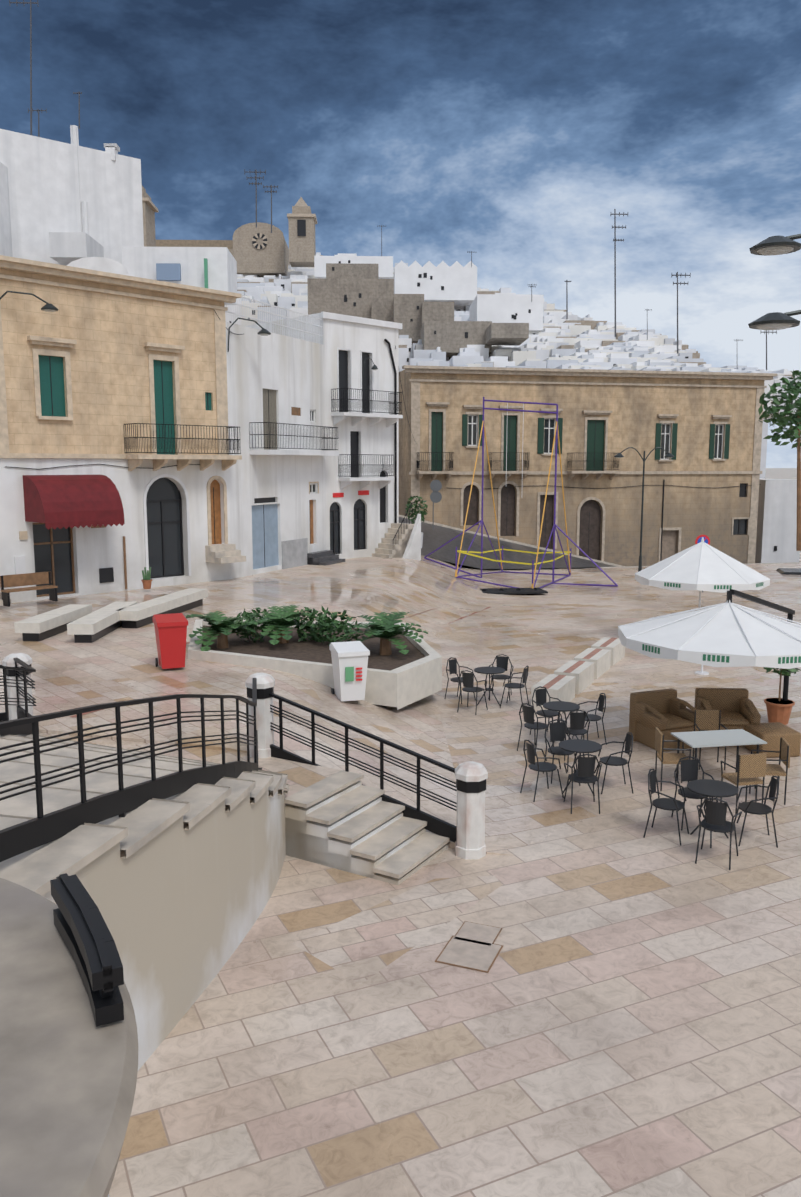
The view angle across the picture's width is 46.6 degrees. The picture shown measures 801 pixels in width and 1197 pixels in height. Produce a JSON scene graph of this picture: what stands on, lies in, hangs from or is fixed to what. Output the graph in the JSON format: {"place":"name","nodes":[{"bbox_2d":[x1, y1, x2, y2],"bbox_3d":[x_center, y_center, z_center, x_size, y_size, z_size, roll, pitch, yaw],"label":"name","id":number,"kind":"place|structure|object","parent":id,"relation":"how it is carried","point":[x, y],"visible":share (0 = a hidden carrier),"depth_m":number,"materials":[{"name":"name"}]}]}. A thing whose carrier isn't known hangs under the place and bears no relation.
{"place":"outdoors","nodes":[
{"label":"outdoors","id":0,"kind":"place"},
{"bbox_2d":[0,468,800,1196],"bbox_3d":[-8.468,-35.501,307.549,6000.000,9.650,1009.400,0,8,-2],"label":"ground","id":1,"kind":"structure","parent":0,"point":[622,1018],"depth_m":9.34,"materials":[{"name":"beige stone"}]},
{"bbox_2d":[0,255,420,605],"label":"buildings","id":2,"kind":"structure","parent":1,"relation":"on","point":[162,432],"depth_m":31.29,"materials":[{"name":"white paint"}]},
{"bbox_2d":[0,607,503,1196],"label":"stairs","id":3,"kind":"structure","parent":1,"relation":"on","point":[112,963],"depth_m":7.91,"materials":[{"name":"stone"}]},
{"bbox_2d":[0,0,799,562],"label":"hillside town buildings","id":4,"kind":"structure","parent":1,"relation":"on","point":[74,204],"depth_m":92.31,"materials":[{"name":"white paint"}]},
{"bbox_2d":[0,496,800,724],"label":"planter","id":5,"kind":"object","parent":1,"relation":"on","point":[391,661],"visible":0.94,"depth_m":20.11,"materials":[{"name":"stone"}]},
{"bbox_2d":[0,234,800,593],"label":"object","id":6,"kind":"object","parent":1,"relation":"on","point":[790,416],"visible":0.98,"depth_m":39.64,"materials":[{"name":"purple"}]},
{"bbox_2d":[399,365,776,565],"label":"palazzo","id":7,"kind":"structure","parent":1,"relation":"on","point":[704,429],"depth_m":53.56,"materials":[{"name":"stone"}]},
{"bbox_2d":[445,537,800,869],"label":"cafe","id":8,"kind":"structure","parent":1,"relation":"on","point":[728,633],"depth_m":14.74,"materials":[{"name":"grey metal"}]},
{"bbox_2d":[629,688,800,757],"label":"wicker armchairs","id":9,"kind":"object","parent":1,"relation":"on","point":[667,712],"visible":0.73,"depth_m":16.28,"materials":[{"name":"brown wicker"}]},
{"bbox_2d":[0,0,800,467],"label":"sky","id":10,"kind":"structure","parent":0,"point":[508,133],"materials":[{"name":"blue"}]},
{"bbox_2d":[399,514,800,568],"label":"road","id":11,"kind":"structure","parent":0,"point":[439,535],"depth_m":48.57,"materials":[{"name":"grey asphalt"}]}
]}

